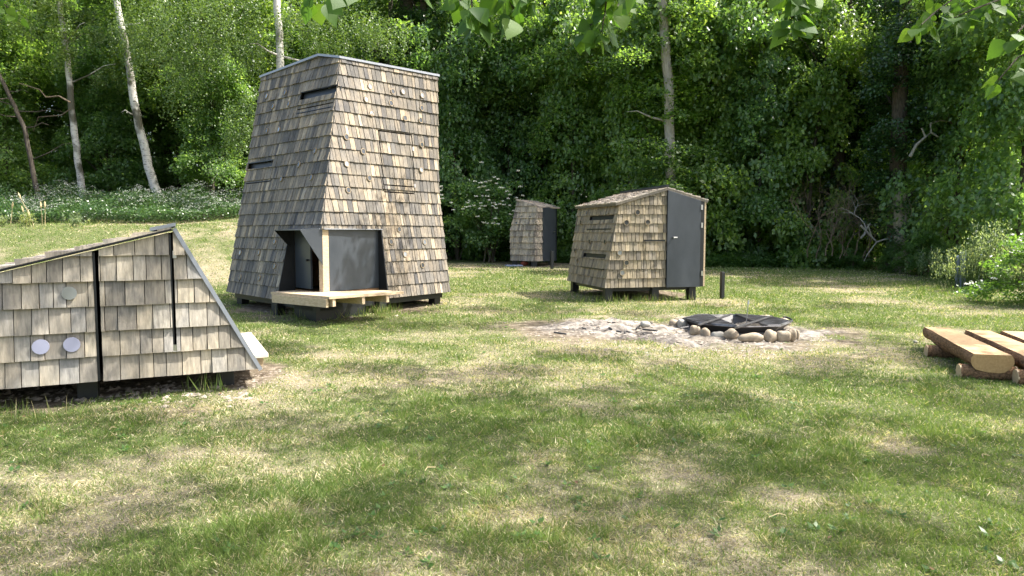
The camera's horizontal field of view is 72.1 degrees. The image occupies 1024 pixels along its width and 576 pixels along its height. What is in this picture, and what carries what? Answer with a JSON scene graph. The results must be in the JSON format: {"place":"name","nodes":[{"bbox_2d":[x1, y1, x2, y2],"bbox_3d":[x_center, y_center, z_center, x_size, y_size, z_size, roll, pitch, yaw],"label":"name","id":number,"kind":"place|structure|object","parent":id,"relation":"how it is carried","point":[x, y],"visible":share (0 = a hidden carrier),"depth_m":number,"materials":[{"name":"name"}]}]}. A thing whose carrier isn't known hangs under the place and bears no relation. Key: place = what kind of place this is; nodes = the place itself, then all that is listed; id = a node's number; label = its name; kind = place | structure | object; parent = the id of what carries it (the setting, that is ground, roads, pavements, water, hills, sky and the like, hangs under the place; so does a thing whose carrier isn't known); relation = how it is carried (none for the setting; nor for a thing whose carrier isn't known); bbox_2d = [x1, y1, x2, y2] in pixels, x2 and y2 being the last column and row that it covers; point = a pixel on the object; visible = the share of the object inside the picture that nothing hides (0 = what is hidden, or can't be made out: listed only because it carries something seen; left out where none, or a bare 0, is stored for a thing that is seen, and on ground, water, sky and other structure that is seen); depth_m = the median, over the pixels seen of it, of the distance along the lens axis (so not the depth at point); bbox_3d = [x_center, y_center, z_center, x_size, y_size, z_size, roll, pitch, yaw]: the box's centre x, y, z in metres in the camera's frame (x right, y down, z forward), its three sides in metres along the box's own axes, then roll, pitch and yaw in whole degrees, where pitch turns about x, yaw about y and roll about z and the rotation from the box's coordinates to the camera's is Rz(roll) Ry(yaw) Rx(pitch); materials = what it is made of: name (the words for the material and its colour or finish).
{"place":"outdoors","nodes":[
{"label":"outdoors","id":0,"kind":"place"},
{"bbox_2d":[1,364,1013,542],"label":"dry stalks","id":1,"kind":"object","parent":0,"point":[633,466],"visible":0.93,"depth_m":4.32,"materials":[{"name":"beige plant"}]},
{"bbox_2d":[0,197,1023,575],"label":"ground","id":2,"kind":"structure","parent":0,"point":[596,325],"depth_m":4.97,"materials":[{"name":"green plant"}]},
{"bbox_2d":[0,213,13,225],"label":"tall weed","id":3,"kind":"object","parent":2,"relation":"on","point":[3,221],"visible":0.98,"depth_m":18.44,"materials":[{"name":"green plant"}]},
{"bbox_2d":[17,212,37,225],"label":"tall weed","id":4,"kind":"object","parent":2,"relation":"on","point":[24,219],"visible":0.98,"depth_m":18.48,"materials":[{"name":"green plant"}]},
{"bbox_2d":[0,28,66,202],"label":"young tree","id":5,"kind":"object","parent":2,"relation":"on","point":[10,127],"visible":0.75,"depth_m":25.02,"materials":[{"name":"green plant"}]},
{"bbox_2d":[0,72,70,204],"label":"bare tree","id":6,"kind":"object","parent":2,"relation":"on","point":[26,140],"visible":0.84,"depth_m":23.45,"materials":[{"name":"brown plant"}]},
{"bbox_2d":[0,29,73,197],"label":"young tree","id":7,"kind":"object","parent":2,"relation":"on","point":[47,138],"visible":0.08,"depth_m":29.93,"materials":[{"name":"green plant"}]},
{"bbox_2d":[1,0,77,145],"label":"broadleaf tree","id":8,"kind":"object","parent":2,"relation":"on","point":[52,49],"visible":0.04,"depth_m":33.20,"materials":[{"name":"green plant"}]},
{"bbox_2d":[0,0,84,119],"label":"broadleaf tree","id":9,"kind":"object","parent":2,"relation":"on","point":[4,72],"visible":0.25,"depth_m":25.65,"materials":[{"name":"green plant"}]},
{"bbox_2d":[62,210,90,226],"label":"tall weed","id":10,"kind":"object","parent":2,"relation":"on","point":[76,219],"visible":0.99,"depth_m":18.40,"materials":[{"name":"green plant"}]},
{"bbox_2d":[0,0,154,148],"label":"broadleaf tree","id":11,"kind":"object","parent":2,"relation":"on","point":[51,113],"visible":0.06,"depth_m":30.08,"materials":[{"name":"green plant"}]},
{"bbox_2d":[33,3,127,182],"bbox_3d":[-22.380,-10.767,37.736,8.161,12.935,8.254,2,5,28],"label":"broadleaf tree","id":12,"kind":"object","parent":2,"relation":"on","point":[69,136],"visible":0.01,"depth_m":36.55,"materials":[{"name":"green plant"}]},
{"bbox_2d":[0,0,176,205],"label":"birch tree","id":13,"kind":"object","parent":2,"relation":"on","point":[64,40],"visible":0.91,"depth_m":23.80,"materials":[{"name":"green plant"}]},
{"bbox_2d":[19,83,70,130],"bbox_3d":[-15.569,-6.039,23.503,1.692,1.592,0.062,0,4,0],"label":"dead branch","id":14,"kind":"object","parent":13,"relation":"attached to","point":[49,97],"visible":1,"depth_m":23.46,"materials":[{"name":"wood"}]},
{"bbox_2d":[41,47,145,196],"bbox_3d":[-16.956,-6.645,28.979,4.689,6.484,4.855,-2,5,-20],"label":"young tree","id":15,"kind":"object","parent":2,"relation":"on","point":[60,164],"visible":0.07,"depth_m":28.50,"materials":[{"name":"green plant"}]},
{"bbox_2d":[40,21,162,200],"bbox_3d":[-15.296,-6.353,26.154,3.918,6.868,4.395,3,5,36],"label":"young tree","id":16,"kind":"object","parent":2,"relation":"on","point":[106,130],"visible":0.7,"depth_m":25.73,"materials":[{"name":"green plant"}]},
{"bbox_2d":[0,180,242,223],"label":"hedge weeds","id":17,"kind":"object","parent":2,"relation":"on","point":[90,208],"depth_m":20.44,"materials":[{"name":"green plant"}]},
{"bbox_2d":[0,223,268,398],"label":"wedge shelter","id":18,"kind":"object","parent":2,"relation":"on","point":[89,321],"visible":0.99,"depth_m":5.66,"materials":[{"name":"grey"}]},
{"bbox_2d":[53,0,252,196],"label":"broadleaf tree","id":19,"kind":"object","parent":2,"relation":"on","point":[95,7],"visible":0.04,"depth_m":29.28,"materials":[{"name":"green plant"}]},
{"bbox_2d":[59,0,275,206],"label":"birch tree","id":20,"kind":"object","parent":2,"relation":"on","point":[126,49],"visible":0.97,"depth_m":21.57,"materials":[{"name":"green plant"}]},
{"bbox_2d":[118,46,232,197],"bbox_3d":[-13.953,-6.791,29.204,4.884,6.754,5.057,0,4,-2],"label":"young tree","id":21,"kind":"object","parent":2,"relation":"on","point":[173,139],"visible":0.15,"depth_m":28.69,"materials":[{"name":"green plant"}]},
{"bbox_2d":[0,307,395,407],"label":"rubble","id":22,"kind":"object","parent":2,"relation":"on","point":[67,391],"visible":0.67,"depth_m":6.04,"materials":[{"name":"stone"}]},
{"bbox_2d":[95,0,302,199],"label":"broadleaf tree","id":23,"kind":"object","parent":2,"relation":"on","point":[151,103],"visible":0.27,"depth_m":24.83,"materials":[{"name":"green plant"}]},
{"bbox_2d":[144,40,259,205],"bbox_3d":[-10.212,-5.544,24.276,3.689,5.826,3.542,1,4,10],"label":"young tree","id":24,"kind":"object","parent":2,"relation":"on","point":[216,172],"visible":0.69,"depth_m":23.73,"materials":[{"name":"green plant"}]},
{"bbox_2d":[169,0,334,113],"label":"broadleaf tree","id":25,"kind":"object","parent":2,"relation":"on","point":[267,32],"visible":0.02,"depth_m":30.05,"materials":[{"name":"green plant"}]},
{"bbox_2d":[220,20,321,191],"bbox_3d":[-9.387,-7.143,29.270,5.640,7.665,5.029,0,4,-2],"label":"young tree","id":26,"kind":"object","parent":2,"relation":"on","point":[293,53],"visible":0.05,"depth_m":28.32,"materials":[{"name":"green plant"}]},
{"bbox_2d":[213,0,410,164],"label":"birch tree","id":27,"kind":"object","parent":2,"relation":"on","point":[242,123],"visible":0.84,"depth_m":21.79,"materials":[{"name":"green plant"}]},
{"bbox_2d":[265,0,398,65],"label":"broadleaf tree","id":28,"kind":"object","parent":2,"relation":"on","point":[298,5],"visible":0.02,"depth_m":31.37,"materials":[{"name":"green plant"}]},
{"bbox_2d":[226,54,450,321],"bbox_3d":[-2.983,-1.683,11.971,3.194,4.177,4.408,-4,6,-42],"label":"shingled tower shelter","id":29,"kind":"object","parent":2,"relation":"on","point":[340,211],"visible":1,"depth_m":11.22,"materials":[{"name":"brown wood"}]},
{"bbox_2d":[251,161,272,168],"bbox_3d":[-4.220,-2.079,11.981,0.889,0.115,0.040,4,6,43],"label":"window","id":30,"kind":"structure","parent":29,"relation":"in","point":[265,164],"depth_m":12.02,"materials":[{"name":"grey"}]},
{"bbox_2d":[294,230,312,288],"bbox_3d":[-3.211,-0.443,10.764,0.080,0.895,0.516,-4,6,-42],"label":"door","id":31,"kind":"structure","parent":29,"relation":"in","point":[303,251],"depth_m":10.77,"materials":[{"name":"black paint"}]},
{"bbox_2d":[303,86,341,98],"bbox_3d":[-2.997,-3.056,11.090,0.983,0.132,0.054,4,6,40],"label":"window","id":32,"kind":"structure","parent":29,"relation":"in","point":[330,90],"depth_m":11.10,"materials":[{"name":"grey"}]},
{"bbox_2d":[1,288,718,422],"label":"long grass","id":33,"kind":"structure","parent":2,"relation":"on","point":[379,312],"depth_m":10.45,"materials":[{"name":"green plant"}]},
{"bbox_2d":[343,43,399,66],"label":"young tree","id":34,"kind":"object","parent":2,"relation":"on","point":[378,58],"visible":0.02,"depth_m":28.71,"materials":[{"name":"green plant"}]},
{"bbox_2d":[282,0,470,151],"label":"broadleaf tree","id":35,"kind":"object","parent":2,"relation":"on","point":[366,5],"visible":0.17,"depth_m":25.85,"materials":[{"name":"green plant"}]},
{"bbox_2d":[391,0,414,63],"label":"bare tree","id":36,"kind":"object","parent":2,"relation":"on","point":[410,3],"visible":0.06,"depth_m":26.30,"materials":[{"name":"green plant"}]},
{"bbox_2d":[384,0,454,237],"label":"ivy tree","id":37,"kind":"object","parent":2,"relation":"on","point":[422,10],"visible":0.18,"depth_m":25.91,"materials":[{"name":"green plant"}]},
{"bbox_2d":[439,122,471,248],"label":"young tree","id":38,"kind":"object","parent":2,"relation":"on","point":[446,207],"visible":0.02,"depth_m":27.34,"materials":[{"name":"green plant"}]},
{"bbox_2d":[375,0,535,176],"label":"broadleaf tree","id":39,"kind":"object","parent":2,"relation":"on","point":[444,28],"visible":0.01,"depth_m":29.47,"materials":[{"name":"green plant"}]},
{"bbox_2d":[401,0,514,260],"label":"young tree","id":40,"kind":"object","parent":2,"relation":"on","point":[481,151],"visible":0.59,"depth_m":25.30,"materials":[{"name":"green plant"}]},
{"bbox_2d":[462,241,486,260],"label":"bush","id":41,"kind":"object","parent":2,"relation":"on","point":[479,258],"visible":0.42,"depth_m":25.43,"materials":[{"name":"green plant"}]},
{"bbox_2d":[439,161,526,262],"bbox_3d":[-1.156,-2.560,24.536,5.282,3.457,2.514,0,4,0],"label":"elder bush","id":42,"kind":"object","parent":2,"relation":"on","point":[498,223],"visible":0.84,"depth_m":24.30,"materials":[{"name":"green plant"}]},
{"bbox_2d":[414,0,593,209],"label":"broadleaf tree","id":43,"kind":"object","parent":2,"relation":"on","point":[491,91],"visible":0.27,"depth_m":25.70,"materials":[{"name":"green plant"}]},
{"bbox_2d":[459,13,556,257],"bbox_3d":[-0.051,-5.564,26.685,4.558,9.768,4.719,0,4,-1],"label":"young tree","id":44,"kind":"object","parent":2,"relation":"on","point":[517,143],"visible":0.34,"depth_m":25.89,"materials":[{"name":"green plant"}]},
{"bbox_2d":[0,0,1023,99],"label":"overhanging tree","id":45,"kind":"object","parent":2,"relation":"on","point":[474,15],"visible":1,"depth_m":2.44,"materials":[{"name":"green plant"}]},
{"bbox_2d":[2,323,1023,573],"bbox_3d":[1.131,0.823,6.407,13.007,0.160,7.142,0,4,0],"label":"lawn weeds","id":46,"kind":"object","parent":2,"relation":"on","point":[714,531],"visible":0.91,"depth_m":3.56,"materials":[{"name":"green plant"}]},
{"bbox_2d":[12,1,1015,238],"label":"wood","id":47,"kind":"object","parent":2,"relation":"on","point":[149,140],"depth_m":42.19,"materials":[{"name":"green plant"}]},
{"bbox_2d":[510,199,559,266],"bbox_3d":[0.793,-1.785,23.180,1.276,2.239,1.662,3,6,38],"label":"toilet hut","id":48,"kind":"object","parent":2,"relation":"on","point":[533,234],"visible":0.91,"depth_m":22.57,"materials":[{"name":"brown wood"}]},
{"bbox_2d":[542,206,555,260],"bbox_3d":[1.229,-1.760,22.757,0.100,1.774,0.826,3,5,32],"label":"door","id":49,"kind":"structure","parent":48,"relation":"in","point":[549,215],"depth_m":22.73,"materials":[{"name":"silver metal"}]},
{"bbox_2d":[536,0,548,197],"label":"bare tree","id":50,"kind":"object","parent":2,"relation":"on","point":[544,4],"visible":0.01,"depth_m":27.07,"materials":[{"name":"green plant"}]},
{"bbox_2d":[497,123,593,232],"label":"young tree","id":51,"kind":"object","parent":2,"relation":"on","point":[564,169],"visible":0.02,"depth_m":28.05,"materials":[{"name":"green plant"}]},
{"bbox_2d":[511,0,624,262],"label":"young tree","id":52,"kind":"object","parent":2,"relation":"on","point":[566,53],"visible":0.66,"depth_m":24.43,"materials":[{"name":"green plant"}]},
{"bbox_2d":[520,1,674,189],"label":"broadleaf tree","id":53,"kind":"object","parent":2,"relation":"on","point":[594,70],"visible":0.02,"depth_m":25.47,"materials":[{"name":"green plant"}]},
{"bbox_2d":[563,0,698,235],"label":"young tree","id":54,"kind":"object","parent":2,"relation":"on","point":[608,103],"visible":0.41,"depth_m":23.25,"materials":[{"name":"green plant"}]},
{"bbox_2d":[567,185,708,301],"bbox_3d":[2.347,-0.835,13.597,2.022,2.178,2.170,-1,5,-14],"label":"shingled cabin","id":55,"kind":"object","parent":2,"relation":"on","point":[652,240],"visible":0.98,"depth_m":12.69,"materials":[{"name":"beige wood"}]},
{"bbox_2d":[585,253,605,257],"bbox_3d":[1.582,-0.598,13.139,0.033,0.076,1.118,-1,5,-15],"label":"window","id":56,"kind":"structure","parent":55,"relation":"in","point":[587,254],"depth_m":13.16,"materials":[{"name":"grey"}]},
{"bbox_2d":[591,215,613,219],"bbox_3d":[1.700,-1.298,13.074,0.034,0.082,1.100,-1,5,-17],"label":"window","id":57,"kind":"structure","parent":55,"relation":"in","point":[611,216],"depth_m":13.10,"materials":[{"name":"grey"}]},
{"bbox_2d":[666,190,702,286],"bbox_3d":[3.141,-0.885,12.717,0.718,1.746,0.087,-1,5,-14],"label":"door","id":58,"kind":"structure","parent":55,"relation":"in","point":[684,225],"depth_m":12.72,"materials":[{"name":"silver metal"}]},
{"bbox_2d":[554,314,723,334],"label":"charcoal bits","id":59,"kind":"object","parent":2,"relation":"on","point":[637,327],"visible":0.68,"depth_m":9.02,"materials":[{"name":"grey"}]},
{"bbox_2d":[587,0,720,195],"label":"pale tree","id":60,"kind":"object","parent":2,"relation":"on","point":[670,168],"visible":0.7,"depth_m":21.96,"materials":[{"name":"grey plant"}]},
{"bbox_2d":[677,319,686,327],"bbox_3d":[2.334,0.492,9.644,0.135,0.138,0.126,0,4,6],"label":"stone","id":61,"kind":"object","parent":2,"relation":"on","point":[681,323],"visible":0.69,"depth_m":9.60,"materials":[{"name":"stone"}]},
{"bbox_2d":[495,319,877,359],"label":"ash clods","id":62,"kind":"object","parent":2,"relation":"on","point":[681,341],"visible":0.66,"depth_m":8.66,"materials":[{"name":"soil"}]},
{"bbox_2d":[689,325,699,334],"bbox_3d":[2.363,0.546,9.090,0.141,0.130,0.111,0,4,6],"label":"stone","id":63,"kind":"object","parent":2,"relation":"on","point":[694,329],"visible":0.89,"depth_m":9.05,"materials":[{"name":"stone"}]},
{"bbox_2d":[503,315,894,358],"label":"soil crumbs","id":64,"kind":"object","parent":2,"relation":"on","point":[558,327],"visible":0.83,"depth_m":8.40,"materials":[{"name":"soil"}]},
{"bbox_2d":[612,0,789,183],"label":"broadleaf tree","id":65,"kind":"object","parent":2,"relation":"on","point":[658,75],"visible":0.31,"depth_m":22.92,"materials":[{"name":"green plant"}]},
{"bbox_2d":[630,0,780,266],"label":"young tree","id":66,"kind":"object","parent":2,"relation":"on","point":[716,174],"visible":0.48,"depth_m":22.37,"materials":[{"name":"green plant"}]},
{"bbox_2d":[682,118,756,245],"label":"young tree","id":67,"kind":"object","parent":2,"relation":"on","point":[698,192],"visible":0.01,"depth_m":29.28,"materials":[{"name":"green plant"}]},
{"bbox_2d":[719,271,724,298],"bbox_3d":[3.924,-0.003,13.143,0.068,0.608,0.068,-1,5,-17],"label":"marker post","id":68,"kind":"object","parent":2,"relation":"on","point":[722,284],"visible":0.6,"depth_m":13.11,"materials":[{"name":"black paint"}]},
{"bbox_2d":[723,328,738,338],"bbox_3d":[2.720,0.573,8.739,0.189,0.151,0.131,0,4,6],"label":"stone","id":69,"kind":"object","parent":2,"relation":"on","point":[731,333],"visible":0.86,"depth_m":8.69,"materials":[{"name":"stone"}]},
{"bbox_2d":[445,231,1023,268],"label":"edge weeds","id":70,"kind":"object","parent":2,"relation":"on","point":[723,258],"depth_m":22.24,"materials":[{"name":"green plant"}]},
{"bbox_2d":[682,300,792,333],"bbox_3d":[2.916,0.414,9.371,1.318,0.461,1.712,3,5,36],"label":"fire pan","id":71,"kind":"object","parent":2,"relation":"on","point":[711,323],"visible":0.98,"depth_m":9.28,"materials":[{"name":"grey metal"}]},
{"bbox_2d":[738,332,763,342],"bbox_3d":[2.878,0.602,8.484,0.312,0.125,0.141,0,4,0],"label":"stone","id":72,"kind":"object","parent":2,"relation":"on","point":[753,337],"visible":0.93,"depth_m":8.43,"materials":[{"name":"stone"}]},
{"bbox_2d":[691,0,847,269],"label":"young tree","id":73,"kind":"object","parent":2,"relation":"on","point":[764,114],"visible":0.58,"depth_m":21.99,"materials":[{"name":"green plant"}]},
{"bbox_2d":[763,329,777,342],"bbox_3d":[3.114,0.587,8.489,0.174,0.181,0.139,-2,5,-22],"label":"stone","id":74,"kind":"object","parent":2,"relation":"on","point":[770,335],"visible":0.81,"depth_m":8.44,"materials":[{"name":"stone"}]},
{"bbox_2d":[688,0,853,186],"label":"broadleaf tree","id":75,"kind":"object","parent":2,"relation":"on","point":[807,65],"visible":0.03,"depth_m":23.57,"materials":[{"name":"green plant"}]},
{"bbox_2d":[776,331,790,341],"bbox_3d":[3.269,0.586,8.482,0.170,0.151,0.128,0,4,6],"label":"stone","id":76,"kind":"object","parent":2,"relation":"on","point":[784,336],"visible":0.81,"depth_m":8.43,"materials":[{"name":"stone"}]},
{"bbox_2d":[788,328,796,341],"bbox_3d":[3.400,0.574,8.567,0.111,0.166,0.124,0,4,0],"label":"stone","id":77,"kind":"object","parent":2,"relation":"on","point":[793,332],"visible":0.81,"depth_m":8.52,"materials":[{"name":"stone"}]},
{"bbox_2d":[745,0,894,269],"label":"young tree","id":78,"kind":"object","parent":2,"relation":"on","point":[812,154],"visible":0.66,"depth_m":21.78,"materials":[{"name":"green plant"}]},
{"bbox_2d":[800,0,890,244],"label":"ivy tree","id":79,"kind":"object","parent":2,"relation":"on","point":[840,156],"visible":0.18,"depth_m":22.78,"materials":[{"name":"green plant"}]},
{"bbox_2d":[827,240,872,269],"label":"bush","id":80,"kind":"object","parent":2,"relation":"on","point":[859,252],"visible":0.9,"depth_m":20.84,"materials":[{"name":"green plant"}]},
{"bbox_2d":[783,175,921,258],"bbox_3d":[9.967,-2.228,20.456,4.200,2.799,3.060,0,4,0],"label":"brushwood","id":81,"kind":"object","parent":2,"relation":"on","point":[839,234],"visible":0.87,"depth_m":20.66,"materials":[{"name":"green plant"}]},
{"bbox_2d":[838,197,883,240],"bbox_3d":[10.389,-2.039,20.630,1.781,1.363,1.005,-2,5,-28],"label":"fallen branch","id":82,"kind":"object","parent":81,"relation":"on","point":[862,236],"visible":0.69,"depth_m":20.26,"materials":[{"name":"grey wood"}]},
{"bbox_2d":[793,1,922,259],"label":"broadleaf tree","id":83,"kind":"object","parent":2,"relation":"on","point":[848,136],"depth_m":23.73,"materials":[{"name":"green plant"}]},
{"bbox_2d":[807,2,914,263],"bbox_3d":[12.147,-5.075,24.234,4.305,9.226,4.457,0,4,3],"label":"young tree","id":84,"kind":"object","parent":2,"relation":"on","point":[863,125],"visible":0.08,"depth_m":23.29,"materials":[{"name":"green plant"}]},
{"bbox_2d":[872,240,917,273],"bbox_3d":[10.758,-0.839,19.773,1.146,1.090,1.290,-3,5,-30],"label":"bush","id":85,"kind":"object","parent":2,"relation":"on","point":[889,253],"visible":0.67,"depth_m":19.64,"materials":[{"name":"green plant"}]},
{"bbox_2d":[892,191,910,272],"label":"bare tree","id":86,"kind":"object","parent":2,"relation":"on","point":[899,215],"visible":0.3,"depth_m":19.59,"materials":[{"name":"plant"}]},
{"bbox_2d":[848,0,965,270],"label":"ivy tree","id":87,"kind":"object","parent":2,"relation":"on","point":[899,110],"visible":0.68,"depth_m":19.69,"materials":[{"name":"green plant"}]},
{"bbox_2d":[860,224,899,260],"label":"dead branch","id":88,"kind":"object","parent":87,"relation":"attached to","point":[868,233],"visible":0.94,"depth_m":19.54,"materials":[{"name":"grey wood"}]},
{"bbox_2d":[909,120,956,156],"bbox_3d":[11.452,-4.065,19.146,1.286,1.017,0.092,0,4,0],"label":"dead branch","id":89,"kind":"object","parent":87,"relation":"attached to","point":[917,144],"visible":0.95,"depth_m":19.12,"materials":[{"name":"grey wood"}]},
{"bbox_2d":[888,233,946,277],"bbox_3d":[10.887,-0.793,18.423,1.365,1.298,1.536,-3,5,-34],"label":"bush","id":90,"kind":"object","parent":2,"relation":"on","point":[912,265],"visible":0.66,"depth_m":18.40,"materials":[{"name":"green plant"}]},
{"bbox_2d":[857,0,979,263],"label":"young tree","id":91,"kind":"object","parent":2,"relation":"on","point":[913,167],"visible":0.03,"depth_m":22.03,"materials":[{"name":"green plant"}]},
{"bbox_2d":[904,247,960,281],"bbox_3d":[10.409,-0.599,17.055,1.634,0.860,0.925,1,4,10],"label":"tall weed","id":92,"kind":"object","parent":2,"relation":"on","point":[931,256],"visible":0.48,"depth_m":17.11,"materials":[{"name":"green plant"}]},
{"bbox_2d":[873,0,1023,273],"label":"young tree","id":93,"kind":"object","parent":2,"relation":"on","point":[938,101],"visible":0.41,"depth_m":18.91,"materials":[{"name":"green plant"}]},
{"bbox_2d":[955,255,960,286],"bbox_3d":[9.835,-0.323,15.521,0.120,0.794,0.060,0,4,0],"label":"fence post","id":94,"kind":"object","parent":2,"relation":"on","point":[957,270],"visible":0.41,"depth_m":15.50,"materials":[{"name":"grey paint"}]},
{"bbox_2d":[908,0,1022,235],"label":"broadleaf tree","id":95,"kind":"object","parent":2,"relation":"on","point":[975,58],"visible":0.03,"depth_m":19.14,"materials":[{"name":"green plant"}]},
{"bbox_2d":[923,327,1017,380],"bbox_3d":[4.596,0.653,7.237,0.465,0.281,1.716,1,5,16],"label":"log bench","id":96,"kind":"object","parent":2,"relation":"on","point":[984,360],"visible":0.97,"depth_m":6.61,"materials":[{"name":"brown wood"}]},
{"bbox_2d":[919,0,1023,280],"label":"young tree","id":97,"kind":"object","parent":2,"relation":"on","point":[995,179],"visible":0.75,"depth_m":16.76,"materials":[{"name":"green plant"}]},
{"bbox_2d":[928,246,1021,288],"bbox_3d":[9.978,-0.461,15.165,1.910,0.942,1.345,0,4,0],"label":"tall weed","id":98,"kind":"object","parent":2,"relation":"on","point":[951,269],"visible":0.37,"depth_m":15.20,"materials":[{"name":"green plant"}]},
{"bbox_2d":[951,232,1023,303],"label":"flowering bush","id":99,"kind":"object","parent":2,"relation":"on","point":[1014,258],"visible":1,"depth_m":12.37,"materials":[{"name":"green plant"}]},
{"bbox_2d":[958,218,1023,292],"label":"tall weed","id":100,"kind":"object","parent":2,"relation":"on","point":[985,254],"visible":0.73,"depth_m":14.32,"materials":[{"name":"green plant"}]},
{"bbox_2d":[965,330,1023,384],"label":"log bench","id":101,"kind":"object","parent":2,"relation":"on","point":[1012,347],"visible":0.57,"depth_m":6.97,"materials":[{"name":"brown wood"}]},
{"bbox_2d":[973,235,1023,288],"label":"tall weed","id":102,"kind":"object","parent":2,"relation":"on","point":[1018,276],"visible":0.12,"depth_m":15.13,"materials":[{"name":"green plant"}]},
{"bbox_2d":[1000,331,1023,342],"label":"log bench","id":103,"kind":"object","parent":2,"relation":"on","point":[1017,336],"visible":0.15,"depth_m":7.58,"materials":[{"name":"brown wood"}]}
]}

